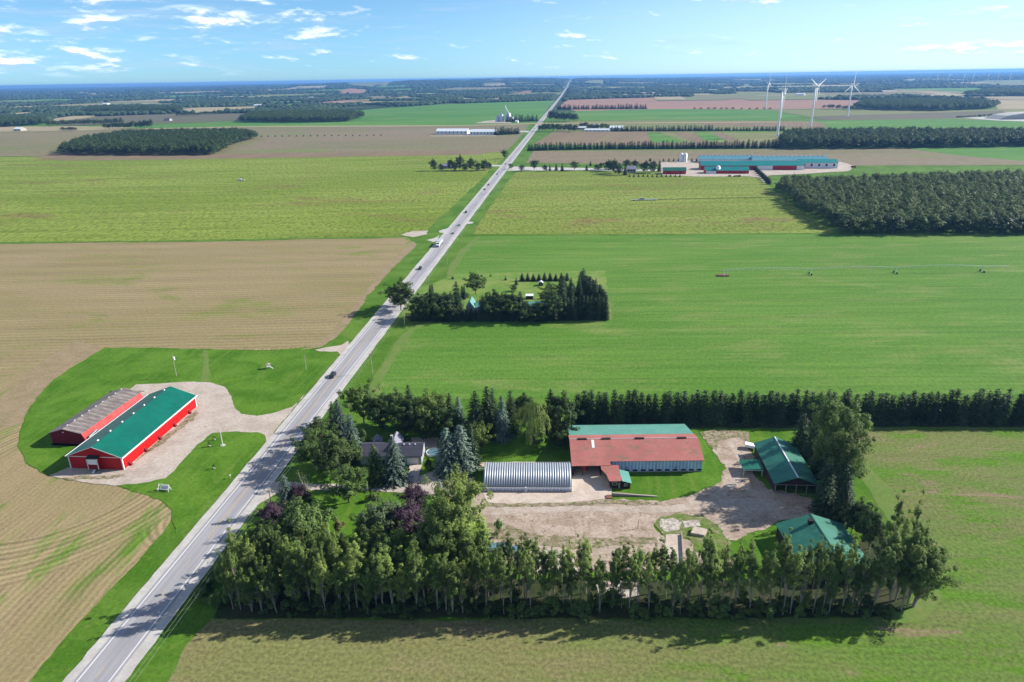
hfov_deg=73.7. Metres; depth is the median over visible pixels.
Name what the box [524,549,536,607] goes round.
poplar tree
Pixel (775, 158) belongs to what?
dairy barn
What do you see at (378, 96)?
clearing
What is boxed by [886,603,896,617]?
shrub
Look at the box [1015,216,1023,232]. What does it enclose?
woodland tree
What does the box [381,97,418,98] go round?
clearing
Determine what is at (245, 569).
poplar tree
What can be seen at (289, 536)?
poplar tree
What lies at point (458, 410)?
blue spruce
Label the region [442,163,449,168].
farmhouse
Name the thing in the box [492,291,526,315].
broadleaf tree
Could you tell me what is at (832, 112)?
field
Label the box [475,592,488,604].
shrub
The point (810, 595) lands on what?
shrub
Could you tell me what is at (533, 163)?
broadleaf tree
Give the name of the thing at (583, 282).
hedge spruce
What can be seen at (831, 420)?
poplar tree
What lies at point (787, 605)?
shrub
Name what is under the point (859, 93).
clearing
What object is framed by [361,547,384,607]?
poplar tree
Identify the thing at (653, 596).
shrub
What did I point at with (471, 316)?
hedge spruce
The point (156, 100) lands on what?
clearing
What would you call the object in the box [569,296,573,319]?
hedge spruce
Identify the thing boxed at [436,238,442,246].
truck
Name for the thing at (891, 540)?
poplar tree
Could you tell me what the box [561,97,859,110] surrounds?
field
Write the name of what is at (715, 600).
shrub
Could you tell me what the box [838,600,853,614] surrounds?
shrub
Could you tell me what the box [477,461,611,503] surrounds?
concrete apron
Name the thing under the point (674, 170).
red shed
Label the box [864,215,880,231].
woodland tree
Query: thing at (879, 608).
shrub
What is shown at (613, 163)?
broadleaf tree
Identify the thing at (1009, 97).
clearing
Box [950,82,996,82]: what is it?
clearing
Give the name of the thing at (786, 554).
poplar tree
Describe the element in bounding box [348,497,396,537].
broadleaf tree
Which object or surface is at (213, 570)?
shrub
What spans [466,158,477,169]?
broadleaf tree
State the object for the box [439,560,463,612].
poplar tree
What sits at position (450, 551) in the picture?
poplar tree
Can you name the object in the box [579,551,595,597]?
poplar tree
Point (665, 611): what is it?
shrub
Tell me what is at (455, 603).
shrub
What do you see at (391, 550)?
poplar tree
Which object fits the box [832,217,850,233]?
woodland tree
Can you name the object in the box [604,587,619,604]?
shrub
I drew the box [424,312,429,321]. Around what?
hedge spruce
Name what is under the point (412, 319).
hedge spruce
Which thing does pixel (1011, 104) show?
field
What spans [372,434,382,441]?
garden shed
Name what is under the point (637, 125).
field
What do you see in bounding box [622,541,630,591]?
poplar tree
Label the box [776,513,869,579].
green roof shed
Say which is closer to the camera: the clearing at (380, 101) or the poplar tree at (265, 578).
the poplar tree at (265, 578)
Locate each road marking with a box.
[76,127,534,681]
[97,205,473,675]
[109,137,529,680]
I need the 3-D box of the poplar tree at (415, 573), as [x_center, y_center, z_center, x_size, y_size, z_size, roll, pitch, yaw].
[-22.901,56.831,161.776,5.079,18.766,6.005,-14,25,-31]
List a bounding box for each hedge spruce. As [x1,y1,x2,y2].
[409,310,415,321]
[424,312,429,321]
[432,311,438,321]
[442,309,447,321]
[446,310,451,321]
[450,308,455,321]
[455,311,461,322]
[459,308,464,320]
[463,310,469,321]
[469,308,473,321]
[473,310,478,321]
[486,311,492,321]
[494,311,501,321]
[500,312,506,321]
[504,309,510,321]
[508,312,514,321]
[550,312,555,320]
[556,298,562,320]
[561,295,566,319]
[565,296,570,320]
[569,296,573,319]
[572,297,578,320]
[572,394,583,424]
[576,297,581,319]
[578,390,589,424]
[580,294,586,320]
[581,275,586,293]
[582,276,587,290]
[584,389,597,424]
[585,295,590,319]
[587,295,593,320]
[592,296,597,319]
[594,391,605,424]
[596,294,601,319]
[599,297,604,320]
[599,392,610,424]
[600,292,609,316]
[603,296,609,320]
[608,389,618,424]
[613,394,627,424]
[623,390,634,423]
[629,389,639,423]
[635,392,647,423]
[642,394,653,423]
[649,393,660,423]
[658,393,667,423]
[661,391,674,423]
[671,392,684,423]
[677,391,690,425]
[685,394,698,426]
[690,389,703,423]
[698,390,712,424]
[705,390,719,425]
[713,390,726,424]
[720,394,730,424]
[727,393,738,422]
[733,389,745,424]
[739,392,755,425]
[749,391,760,424]
[756,394,770,426]
[761,390,777,425]
[769,392,782,425]
[776,392,787,423]
[783,392,796,424]
[792,389,802,424]
[799,390,810,423]
[806,392,817,424]
[809,391,824,423]
[822,389,833,413]
[832,391,839,410]
[839,393,849,424]
[841,388,852,408]
[851,394,861,420]
[859,393,870,424]
[864,390,878,424]
[873,393,885,425]
[878,392,890,425]
[882,395,898,426]
[894,392,907,426]
[901,394,914,425]
[906,390,919,424]
[914,393,929,425]
[920,391,935,424]
[929,391,942,425]
[936,394,949,424]
[939,390,955,424]
[948,389,962,424]
[954,394,973,426]
[966,392,980,425]
[971,388,988,425]
[977,390,993,425]
[985,388,1003,424]
[992,394,1007,426]
[1003,389,1013,423]
[1007,394,1023,425]
[1012,390,1023,424]
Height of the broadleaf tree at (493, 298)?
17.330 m
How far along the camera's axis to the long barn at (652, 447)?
223.53 m
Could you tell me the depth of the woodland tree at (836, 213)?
561.32 m
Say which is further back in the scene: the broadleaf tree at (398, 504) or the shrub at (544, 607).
the broadleaf tree at (398, 504)
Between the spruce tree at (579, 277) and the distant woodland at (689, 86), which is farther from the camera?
the distant woodland at (689, 86)
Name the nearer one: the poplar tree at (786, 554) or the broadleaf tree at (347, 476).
the poplar tree at (786, 554)
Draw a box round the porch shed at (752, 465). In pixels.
[739,459,763,475]
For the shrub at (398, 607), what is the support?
on the belt floor at (229, 612)
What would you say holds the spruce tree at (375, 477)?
on the lawn at (663, 486)
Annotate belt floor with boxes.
[214,523,909,619]
[405,309,593,320]
[562,422,1023,428]
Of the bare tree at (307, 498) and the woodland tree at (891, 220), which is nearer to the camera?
the bare tree at (307, 498)
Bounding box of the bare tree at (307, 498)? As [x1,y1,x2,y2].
[295,465,315,506]
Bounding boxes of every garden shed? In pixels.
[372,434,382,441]
[526,294,533,298]
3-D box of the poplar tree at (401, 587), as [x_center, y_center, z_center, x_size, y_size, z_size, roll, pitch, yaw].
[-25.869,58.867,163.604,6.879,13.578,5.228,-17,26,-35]
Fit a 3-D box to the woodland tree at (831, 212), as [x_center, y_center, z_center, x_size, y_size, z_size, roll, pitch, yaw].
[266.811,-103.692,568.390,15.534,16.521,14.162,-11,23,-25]
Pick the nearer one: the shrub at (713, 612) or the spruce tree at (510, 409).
the shrub at (713, 612)
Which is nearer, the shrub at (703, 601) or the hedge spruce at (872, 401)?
the shrub at (703, 601)
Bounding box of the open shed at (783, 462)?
[754,437,817,494]
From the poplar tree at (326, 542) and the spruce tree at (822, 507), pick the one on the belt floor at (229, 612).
the poplar tree at (326, 542)
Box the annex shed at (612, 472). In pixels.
[601,465,621,487]
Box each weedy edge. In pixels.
[64,474,124,479]
[135,411,197,460]
[486,499,660,506]
[486,522,657,548]
[700,429,749,449]
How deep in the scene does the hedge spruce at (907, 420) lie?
246.34 m
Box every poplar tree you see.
[213,549,237,608]
[220,518,240,595]
[220,545,243,609]
[234,535,255,571]
[235,567,265,611]
[238,531,255,591]
[238,542,266,574]
[240,561,268,610]
[243,549,262,598]
[251,523,275,568]
[255,560,279,612]
[262,525,279,575]
[263,554,281,597]
[265,555,281,607]
[272,525,295,563]
[272,531,288,581]
[276,533,304,590]
[277,564,309,603]
[279,543,300,607]
[289,540,312,595]
[290,537,313,602]
[291,509,305,546]
[304,535,324,577]
[306,521,319,549]
[307,539,327,607]
[307,553,332,609]
[315,515,335,570]
[321,527,341,571]
[325,539,341,588]
[327,530,346,594]
[330,563,344,607]
[334,524,348,566]
[339,562,355,610]
[343,533,367,588]
[343,547,361,607]
[345,538,369,584]
[355,567,376,611]
[359,516,382,556]
[360,553,375,585]
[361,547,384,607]
[368,542,395,597]
[369,525,394,553]
[371,552,387,603]
[377,545,395,602]
[383,536,399,592]
[389,521,406,583]
[391,545,408,595]
[392,563,413,607]
[396,520,413,566]
[404,550,428,609]
[406,532,423,566]
[414,523,432,568]
[415,547,427,606]
[417,486,473,561]
[418,462,493,552]
[418,549,435,593]
[426,531,451,569]
[427,553,442,608]
[431,552,455,610]
[434,538,458,560]
[438,540,453,590]
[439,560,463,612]
[451,557,475,612]
[452,548,460,594]
[455,518,472,552]
[458,532,482,592]
[461,545,482,588]
[469,551,485,609]
[472,528,485,562]
[475,522,491,570]
[479,545,493,604]
[483,552,493,598]
[487,540,500,603]
[491,540,507,570]
[493,551,509,613]
[495,535,507,597]
[503,550,519,602]
[504,532,514,560]
[513,535,526,590]
[515,532,532,577]
[515,542,527,606]
[517,555,536,598]
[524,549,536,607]
[530,537,540,580]
[534,544,552,595]
[537,570,552,602]
[542,544,558,594]
[547,549,558,594]
[552,550,571,602]
[561,539,578,598]
[562,563,580,605]
[574,534,586,596]
[576,533,592,592]
[577,550,593,594]
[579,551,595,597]
[591,558,614,612]
[594,554,607,585]
[608,541,632,590]
[609,550,621,607]
[617,562,629,607]
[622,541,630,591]
[622,553,640,612]
[630,542,647,587]
[632,544,646,603]
[644,553,656,609]
[645,543,661,593]
[655,554,668,602]
[657,537,672,597]
[666,547,677,573]
[667,557,690,613]
[674,554,692,613]
[682,542,699,600]
[686,549,704,598]
[698,533,710,593]
[698,543,708,601]
[701,555,722,610]
[702,527,718,583]
[716,537,734,592]
[718,554,731,604]
[727,557,740,604]
[728,547,748,607]
[730,539,746,594]
[744,542,759,607]
[745,531,756,589]
[756,557,772,600]
[757,551,769,596]
[765,542,784,603]
[777,532,791,595]
[778,553,798,614]
[780,527,793,593]
[788,544,807,613]
[792,548,815,605]
[802,538,816,590]
[808,396,873,469]
[808,534,830,593]
[812,541,830,613]
[814,544,840,585]
[821,564,844,611]
[822,549,836,613]
[826,539,849,598]
[827,421,876,479]
[841,534,858,612]
[842,568,866,603]
[847,532,860,593]
[853,546,875,612]
[867,554,883,593]
[871,543,900,612]
[873,524,899,596]
[884,489,905,544]
[885,542,910,603]
[890,507,915,592]
[890,519,920,600]
[895,544,919,610]
[902,535,933,607]
[908,515,938,595]
[908,539,965,606]
[910,489,925,543]
[920,537,941,590]
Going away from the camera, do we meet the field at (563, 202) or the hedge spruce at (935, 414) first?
the hedge spruce at (935, 414)
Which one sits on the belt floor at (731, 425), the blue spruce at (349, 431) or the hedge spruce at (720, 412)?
the hedge spruce at (720, 412)
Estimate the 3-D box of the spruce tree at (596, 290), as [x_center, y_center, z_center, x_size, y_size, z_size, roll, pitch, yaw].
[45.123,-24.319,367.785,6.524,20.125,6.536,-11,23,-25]
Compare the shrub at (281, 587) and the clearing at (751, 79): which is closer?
the shrub at (281, 587)
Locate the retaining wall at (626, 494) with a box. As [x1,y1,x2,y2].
[612,492,656,496]
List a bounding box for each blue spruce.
[275,474,292,518]
[331,399,347,438]
[341,414,362,464]
[381,436,413,490]
[432,428,462,480]
[433,479,442,508]
[449,425,483,477]
[450,396,466,436]
[491,395,513,444]
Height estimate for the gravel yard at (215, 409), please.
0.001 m
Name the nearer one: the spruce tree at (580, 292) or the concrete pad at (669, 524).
the concrete pad at (669, 524)
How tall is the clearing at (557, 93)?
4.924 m
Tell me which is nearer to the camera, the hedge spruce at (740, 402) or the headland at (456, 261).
the hedge spruce at (740, 402)
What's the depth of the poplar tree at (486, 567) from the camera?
159.09 m
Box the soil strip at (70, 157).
[33,150,498,160]
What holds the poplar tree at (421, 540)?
on the belt floor at (229, 612)
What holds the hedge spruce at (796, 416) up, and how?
on the belt floor at (731, 425)
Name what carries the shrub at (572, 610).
on the belt floor at (229, 612)
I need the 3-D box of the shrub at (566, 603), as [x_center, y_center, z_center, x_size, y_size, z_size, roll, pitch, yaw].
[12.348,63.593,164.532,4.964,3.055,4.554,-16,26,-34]
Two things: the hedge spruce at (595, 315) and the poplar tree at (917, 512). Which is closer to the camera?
the poplar tree at (917, 512)
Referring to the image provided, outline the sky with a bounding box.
[0,0,1023,88]
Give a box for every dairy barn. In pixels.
[698,155,753,161]
[699,161,804,169]
[703,166,749,173]
[751,155,827,160]
[796,159,838,167]
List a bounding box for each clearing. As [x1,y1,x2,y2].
[4,98,105,100]
[19,103,148,106]
[64,101,158,104]
[110,100,170,101]
[136,99,180,100]
[157,94,219,96]
[159,91,214,92]
[248,93,340,96]
[271,85,327,90]
[306,89,364,90]
[340,88,366,93]
[348,82,388,86]
[356,101,412,101]
[369,96,390,97]
[377,85,405,86]
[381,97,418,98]
[439,87,510,89]
[486,83,504,85]
[506,92,561,94]
[586,80,603,83]
[588,86,643,87]
[654,96,684,99]
[657,97,727,100]
[692,96,777,97]
[695,94,757,96]
[720,97,765,98]
[724,86,803,87]
[731,93,823,94]
[734,79,774,79]
[737,91,779,93]
[745,97,824,99]
[758,92,824,95]
[762,83,807,83]
[767,95,800,95]
[778,95,836,97]
[812,85,857,85]
[824,92,931,94]
[902,88,980,89]
[932,90,972,90]
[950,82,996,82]
[986,96,1023,99]
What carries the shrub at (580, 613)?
on the belt floor at (229, 612)
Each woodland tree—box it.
[821,208,838,225]
[828,209,840,226]
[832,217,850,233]
[836,210,848,221]
[839,213,856,231]
[848,217,863,233]
[853,216,870,232]
[863,214,876,232]
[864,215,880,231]
[873,216,887,232]
[880,215,889,230]
[886,213,904,233]
[887,216,906,232]
[898,215,914,231]
[908,214,920,231]
[911,215,927,232]
[924,212,938,231]
[925,215,946,233]
[933,210,952,230]
[939,216,953,231]
[946,215,963,233]
[955,216,973,233]
[963,214,979,230]
[966,213,985,233]
[979,214,1003,233]
[983,210,997,217]
[991,216,1005,232]
[994,213,1004,220]
[1000,216,1014,233]
[1002,211,1017,231]
[1007,217,1021,233]
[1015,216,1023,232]
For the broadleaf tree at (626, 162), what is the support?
on the ground at (84, 636)
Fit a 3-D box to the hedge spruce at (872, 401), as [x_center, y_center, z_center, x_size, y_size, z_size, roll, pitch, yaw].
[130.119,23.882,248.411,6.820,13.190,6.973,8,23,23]
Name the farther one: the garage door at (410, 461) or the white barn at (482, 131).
the white barn at (482, 131)
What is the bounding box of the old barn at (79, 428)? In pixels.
[47,388,143,445]
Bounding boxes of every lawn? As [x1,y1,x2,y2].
[18,341,337,532]
[214,421,905,620]
[401,270,611,322]
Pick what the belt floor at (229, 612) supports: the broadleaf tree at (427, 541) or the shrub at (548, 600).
the shrub at (548, 600)
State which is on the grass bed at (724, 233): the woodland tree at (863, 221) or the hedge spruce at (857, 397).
the woodland tree at (863, 221)
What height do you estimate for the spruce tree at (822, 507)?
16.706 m
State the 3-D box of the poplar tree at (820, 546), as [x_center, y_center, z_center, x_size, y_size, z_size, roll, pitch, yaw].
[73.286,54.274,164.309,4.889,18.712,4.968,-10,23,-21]
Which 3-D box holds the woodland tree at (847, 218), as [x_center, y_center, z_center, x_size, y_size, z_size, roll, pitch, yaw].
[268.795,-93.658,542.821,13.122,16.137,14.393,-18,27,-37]
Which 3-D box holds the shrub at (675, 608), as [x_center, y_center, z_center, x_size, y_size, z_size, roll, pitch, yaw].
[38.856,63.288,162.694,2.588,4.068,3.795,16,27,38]
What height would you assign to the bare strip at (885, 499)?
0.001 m
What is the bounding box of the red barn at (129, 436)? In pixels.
[65,386,196,472]
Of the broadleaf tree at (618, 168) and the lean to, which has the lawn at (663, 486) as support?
the lean to
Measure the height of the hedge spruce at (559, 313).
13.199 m
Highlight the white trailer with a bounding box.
[745,441,754,449]
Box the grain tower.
[495,105,512,121]
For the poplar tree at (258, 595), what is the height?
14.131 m
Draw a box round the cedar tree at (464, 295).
[463,286,466,298]
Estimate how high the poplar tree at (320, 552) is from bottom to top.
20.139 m
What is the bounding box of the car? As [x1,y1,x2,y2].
[329,371,335,377]
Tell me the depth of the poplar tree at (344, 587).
161.24 m
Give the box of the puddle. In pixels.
[709,497,783,512]
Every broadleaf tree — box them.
[242,518,274,549]
[260,514,304,538]
[265,494,338,550]
[290,429,332,465]
[299,415,341,442]
[313,434,362,475]
[319,461,368,502]
[335,379,381,423]
[342,437,362,461]
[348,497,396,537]
[361,393,394,429]
[376,386,413,423]
[377,277,413,309]
[384,496,404,533]
[385,292,403,305]
[385,394,420,434]
[401,292,431,318]
[404,387,448,429]
[404,404,445,439]
[416,521,435,550]
[417,289,451,317]
[426,399,462,437]
[428,159,437,170]
[432,292,458,317]
[447,158,453,168]
[454,154,463,167]
[460,162,468,169]
[461,420,496,452]
[462,271,490,294]
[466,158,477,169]
[474,163,482,169]
[475,289,508,314]
[480,159,489,168]
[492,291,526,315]
[500,150,508,158]
[509,392,542,427]
[517,304,544,320]
[528,300,555,320]
[529,159,539,169]
[536,390,584,433]
[537,281,568,296]
[539,291,569,316]
[547,424,568,447]
[568,160,580,169]
[601,160,612,169]
[608,158,622,172]
[614,163,622,173]
[622,159,631,166]
[632,159,638,166]
[641,160,649,171]
[649,161,658,170]
[839,503,862,532]
[843,495,883,533]
[855,507,893,548]
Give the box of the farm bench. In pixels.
[157,484,171,491]
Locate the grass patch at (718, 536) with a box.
[655,512,730,572]
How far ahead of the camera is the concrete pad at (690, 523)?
195.24 m
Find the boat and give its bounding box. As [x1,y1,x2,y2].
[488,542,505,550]
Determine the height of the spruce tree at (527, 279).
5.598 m
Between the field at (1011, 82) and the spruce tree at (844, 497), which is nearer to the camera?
the spruce tree at (844, 497)
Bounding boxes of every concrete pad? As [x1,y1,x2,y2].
[531,549,577,575]
[598,579,639,600]
[660,518,681,531]
[665,534,681,562]
[682,520,700,527]
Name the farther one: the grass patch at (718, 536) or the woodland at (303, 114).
the woodland at (303, 114)
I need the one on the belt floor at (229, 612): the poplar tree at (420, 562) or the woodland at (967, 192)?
the poplar tree at (420, 562)
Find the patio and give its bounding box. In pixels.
[411,437,437,448]
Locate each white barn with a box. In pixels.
[436,128,469,133]
[470,129,497,134]
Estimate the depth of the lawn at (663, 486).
215.14 m
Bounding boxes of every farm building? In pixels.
[13,127,26,130]
[575,126,585,129]
[584,128,609,131]
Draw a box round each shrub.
[191,579,213,597]
[191,585,206,602]
[200,573,217,591]
[206,594,221,605]
[207,566,221,580]
[208,591,222,605]
[235,594,254,606]
[276,583,285,595]
[289,593,304,611]
[293,600,311,616]
[307,592,324,607]
[313,594,328,610]
[316,597,330,615]
[323,605,342,618]
[332,518,344,532]
[334,597,340,614]
[348,589,364,608]
[352,522,368,536]
[358,598,370,613]
[359,429,372,444]
[364,492,380,500]
[371,590,380,603]
[371,602,387,619]
[388,600,401,613]
[396,600,406,612]
[398,604,417,619]
[400,431,408,441]
[412,594,430,611]
[423,459,433,470]
[424,588,440,604]
[436,596,444,607]
[441,592,455,606]
[442,593,459,614]
[453,596,462,611]
[458,593,479,613]
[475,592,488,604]
[481,601,493,619]
[492,604,501,619]
[493,518,502,535]
[494,598,507,607]
[501,603,516,618]
[506,588,521,604]
[514,598,527,618]
[520,604,538,617]
[530,605,546,615]
[539,603,551,613]
[543,596,554,608]
[550,593,563,614]
[552,599,571,612]
[566,601,587,623]
[568,598,585,617]
[582,602,593,617]
[587,592,597,607]
[593,595,606,611]
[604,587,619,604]
[605,591,621,605]
[617,597,633,609]
[628,603,638,616]
[630,602,644,621]
[636,608,652,620]
[644,590,660,604]
[649,600,662,618]
[661,606,673,616]
[669,598,679,612]
[683,601,696,618]
[689,602,704,617]
[695,595,708,611]
[705,606,721,618]
[709,595,720,608]
[716,600,737,620]
[722,595,734,611]
[734,588,753,603]
[734,607,751,622]
[748,607,763,618]
[751,597,764,608]
[761,604,775,619]
[765,599,776,607]
[774,592,790,611]
[780,595,796,612]
[794,589,819,605]
[794,604,806,617]
[797,594,813,608]
[813,593,834,607]
[813,604,829,618]
[834,599,845,611]
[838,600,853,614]
[842,594,863,612]
[859,605,871,619]
[861,594,875,606]
[869,603,891,621]
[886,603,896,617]
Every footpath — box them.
[200,350,210,381]
[407,465,421,481]
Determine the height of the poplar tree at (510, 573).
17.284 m
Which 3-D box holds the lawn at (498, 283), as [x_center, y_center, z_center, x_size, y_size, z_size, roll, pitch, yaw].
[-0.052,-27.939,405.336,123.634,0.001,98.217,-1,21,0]
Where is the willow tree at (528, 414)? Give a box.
[509,401,556,445]
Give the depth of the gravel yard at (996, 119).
1744.91 m
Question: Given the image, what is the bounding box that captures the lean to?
[619,469,631,488]
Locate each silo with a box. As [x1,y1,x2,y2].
[679,153,682,161]
[683,153,686,161]
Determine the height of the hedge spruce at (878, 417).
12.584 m
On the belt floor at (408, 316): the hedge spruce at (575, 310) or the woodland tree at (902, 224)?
the hedge spruce at (575, 310)
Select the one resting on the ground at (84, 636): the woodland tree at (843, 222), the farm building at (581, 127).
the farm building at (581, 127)
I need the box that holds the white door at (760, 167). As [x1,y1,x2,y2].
[757,166,772,169]
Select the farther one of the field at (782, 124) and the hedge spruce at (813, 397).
the field at (782, 124)
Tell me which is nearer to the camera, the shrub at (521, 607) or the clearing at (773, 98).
the shrub at (521, 607)
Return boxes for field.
[0,126,135,130]
[0,127,525,155]
[0,152,503,241]
[0,237,412,681]
[0,238,406,383]
[50,113,245,124]
[54,115,94,120]
[120,100,554,128]
[167,426,1023,681]
[183,106,254,112]
[224,125,528,152]
[320,99,368,102]
[370,233,1023,399]
[473,171,833,234]
[526,147,1023,165]
[533,131,782,145]
[559,120,828,129]
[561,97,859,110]
[575,109,798,119]
[647,132,682,142]
[660,132,689,141]
[694,132,725,141]
[699,121,825,127]
[721,132,780,142]
[766,109,1023,119]
[813,110,1004,119]
[818,119,1023,128]
[882,90,1023,108]
[908,147,1023,160]
[971,80,1023,84]
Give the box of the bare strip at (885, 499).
[800,465,942,625]
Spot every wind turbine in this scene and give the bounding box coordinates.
[765,74,770,108]
[776,72,787,136]
[810,78,826,125]
[845,71,858,115]
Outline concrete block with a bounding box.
[691,526,706,536]
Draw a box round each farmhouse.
[359,431,425,464]
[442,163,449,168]
[627,166,635,171]
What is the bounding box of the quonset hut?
[484,462,571,491]
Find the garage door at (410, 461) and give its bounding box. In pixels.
[407,458,418,464]
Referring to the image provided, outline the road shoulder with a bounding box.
[62,82,568,681]
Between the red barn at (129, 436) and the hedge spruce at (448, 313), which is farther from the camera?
the hedge spruce at (448, 313)
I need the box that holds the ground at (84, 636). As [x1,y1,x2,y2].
[0,72,1023,681]
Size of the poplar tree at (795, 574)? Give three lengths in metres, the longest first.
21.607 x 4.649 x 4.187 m
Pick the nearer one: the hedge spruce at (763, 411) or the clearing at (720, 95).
the hedge spruce at (763, 411)
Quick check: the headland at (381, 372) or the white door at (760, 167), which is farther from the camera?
the white door at (760, 167)
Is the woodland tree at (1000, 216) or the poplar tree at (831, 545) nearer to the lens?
the poplar tree at (831, 545)
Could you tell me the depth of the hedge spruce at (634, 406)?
250.44 m
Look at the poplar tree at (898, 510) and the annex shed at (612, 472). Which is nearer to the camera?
the poplar tree at (898, 510)
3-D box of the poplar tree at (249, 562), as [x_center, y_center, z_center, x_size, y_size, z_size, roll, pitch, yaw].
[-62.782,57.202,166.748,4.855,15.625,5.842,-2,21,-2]
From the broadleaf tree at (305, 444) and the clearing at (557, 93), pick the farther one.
the clearing at (557, 93)
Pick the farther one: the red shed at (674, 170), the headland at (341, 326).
the red shed at (674, 170)
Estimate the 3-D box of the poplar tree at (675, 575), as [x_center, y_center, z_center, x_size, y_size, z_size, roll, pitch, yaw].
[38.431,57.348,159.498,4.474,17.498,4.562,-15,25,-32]
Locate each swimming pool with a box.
[426,448,439,456]
[528,301,540,305]
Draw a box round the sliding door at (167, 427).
[164,422,170,433]
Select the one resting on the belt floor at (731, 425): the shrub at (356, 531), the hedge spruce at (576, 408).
the hedge spruce at (576, 408)
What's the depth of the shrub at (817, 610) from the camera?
160.09 m
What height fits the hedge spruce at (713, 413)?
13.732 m
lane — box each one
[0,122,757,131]
[507,166,660,170]
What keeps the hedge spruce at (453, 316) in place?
on the belt floor at (408, 316)
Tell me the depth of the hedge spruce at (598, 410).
251.07 m
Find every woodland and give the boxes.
[0,71,1023,124]
[0,114,46,125]
[55,126,257,152]
[83,104,182,111]
[237,108,364,120]
[774,167,1023,219]
[778,125,1023,146]
[852,96,1000,109]
[962,87,1023,94]
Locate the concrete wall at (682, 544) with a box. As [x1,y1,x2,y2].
[681,532,683,559]
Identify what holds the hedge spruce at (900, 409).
on the belt floor at (731, 425)
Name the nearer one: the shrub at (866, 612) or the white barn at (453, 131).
the shrub at (866, 612)
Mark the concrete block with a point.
(698, 531)
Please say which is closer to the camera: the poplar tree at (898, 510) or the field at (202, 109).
the poplar tree at (898, 510)
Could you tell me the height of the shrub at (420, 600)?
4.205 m
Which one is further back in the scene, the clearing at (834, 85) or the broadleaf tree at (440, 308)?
the clearing at (834, 85)
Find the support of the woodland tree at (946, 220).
on the grass bed at (724, 233)
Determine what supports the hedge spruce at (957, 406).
on the belt floor at (731, 425)
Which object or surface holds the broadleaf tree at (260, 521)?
on the lawn at (663, 486)
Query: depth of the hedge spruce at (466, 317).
359.92 m
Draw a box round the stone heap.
[986,112,1023,119]
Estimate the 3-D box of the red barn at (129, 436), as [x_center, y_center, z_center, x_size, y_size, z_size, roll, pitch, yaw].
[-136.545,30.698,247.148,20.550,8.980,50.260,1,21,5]
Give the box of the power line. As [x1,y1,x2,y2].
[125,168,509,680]
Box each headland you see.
[0,341,102,426]
[302,242,415,349]
[369,322,436,395]
[447,236,480,277]
[577,299,614,322]
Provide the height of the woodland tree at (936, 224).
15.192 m
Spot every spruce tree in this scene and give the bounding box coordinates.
[326,401,335,432]
[364,444,385,491]
[404,385,414,429]
[445,291,458,321]
[446,393,455,432]
[451,282,465,315]
[462,390,485,443]
[464,422,481,470]
[473,295,489,321]
[479,386,497,442]
[489,389,499,427]
[505,390,522,435]
[513,291,524,321]
[519,273,524,280]
[525,273,529,281]
[539,389,558,435]
[542,272,547,281]
[558,283,565,309]
[559,279,566,302]
[567,277,574,307]
[575,276,582,300]
[576,284,585,309]
[584,281,589,303]
[587,285,592,306]
[592,278,598,313]
[656,160,661,171]
[789,414,809,457]
[800,410,823,463]
[805,463,836,519]
[806,431,830,480]
[809,441,839,494]
[826,456,856,504]
[827,468,855,526]
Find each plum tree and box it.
[252,499,286,525]
[283,481,311,508]
[385,497,428,539]
[392,481,433,511]
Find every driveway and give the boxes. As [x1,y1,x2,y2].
[258,471,470,503]
[316,341,348,354]
[428,236,438,241]
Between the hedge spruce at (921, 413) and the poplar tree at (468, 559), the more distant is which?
the hedge spruce at (921, 413)
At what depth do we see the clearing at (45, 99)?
5769.99 m
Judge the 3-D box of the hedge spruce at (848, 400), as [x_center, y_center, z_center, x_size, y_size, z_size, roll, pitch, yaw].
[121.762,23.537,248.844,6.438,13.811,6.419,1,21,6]
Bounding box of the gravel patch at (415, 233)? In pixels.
[402,230,427,236]
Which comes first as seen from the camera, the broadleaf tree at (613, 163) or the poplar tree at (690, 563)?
the poplar tree at (690, 563)
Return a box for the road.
[73,80,570,681]
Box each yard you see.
[49,381,303,485]
[449,429,816,572]
[477,120,510,122]
[659,160,852,182]
[969,117,1023,120]
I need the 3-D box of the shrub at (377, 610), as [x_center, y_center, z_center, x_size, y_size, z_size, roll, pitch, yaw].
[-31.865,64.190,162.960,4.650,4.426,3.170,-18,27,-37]
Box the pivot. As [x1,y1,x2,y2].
[717,265,1008,275]
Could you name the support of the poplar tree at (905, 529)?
on the belt floor at (229, 612)
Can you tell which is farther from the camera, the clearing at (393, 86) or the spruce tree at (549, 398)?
the clearing at (393, 86)
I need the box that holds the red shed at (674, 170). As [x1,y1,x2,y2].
[663,167,686,173]
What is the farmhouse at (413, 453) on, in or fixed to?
on the lawn at (663, 486)
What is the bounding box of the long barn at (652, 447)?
[567,424,704,475]
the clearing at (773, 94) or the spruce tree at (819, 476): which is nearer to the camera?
the spruce tree at (819, 476)
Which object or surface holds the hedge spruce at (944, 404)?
on the belt floor at (731, 425)
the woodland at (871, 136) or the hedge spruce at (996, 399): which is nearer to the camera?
the hedge spruce at (996, 399)
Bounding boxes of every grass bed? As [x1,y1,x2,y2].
[0,236,397,243]
[473,232,1023,235]
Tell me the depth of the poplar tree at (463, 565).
159.84 m
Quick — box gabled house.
[465,297,486,313]
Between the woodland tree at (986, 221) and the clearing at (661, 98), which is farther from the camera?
the clearing at (661, 98)

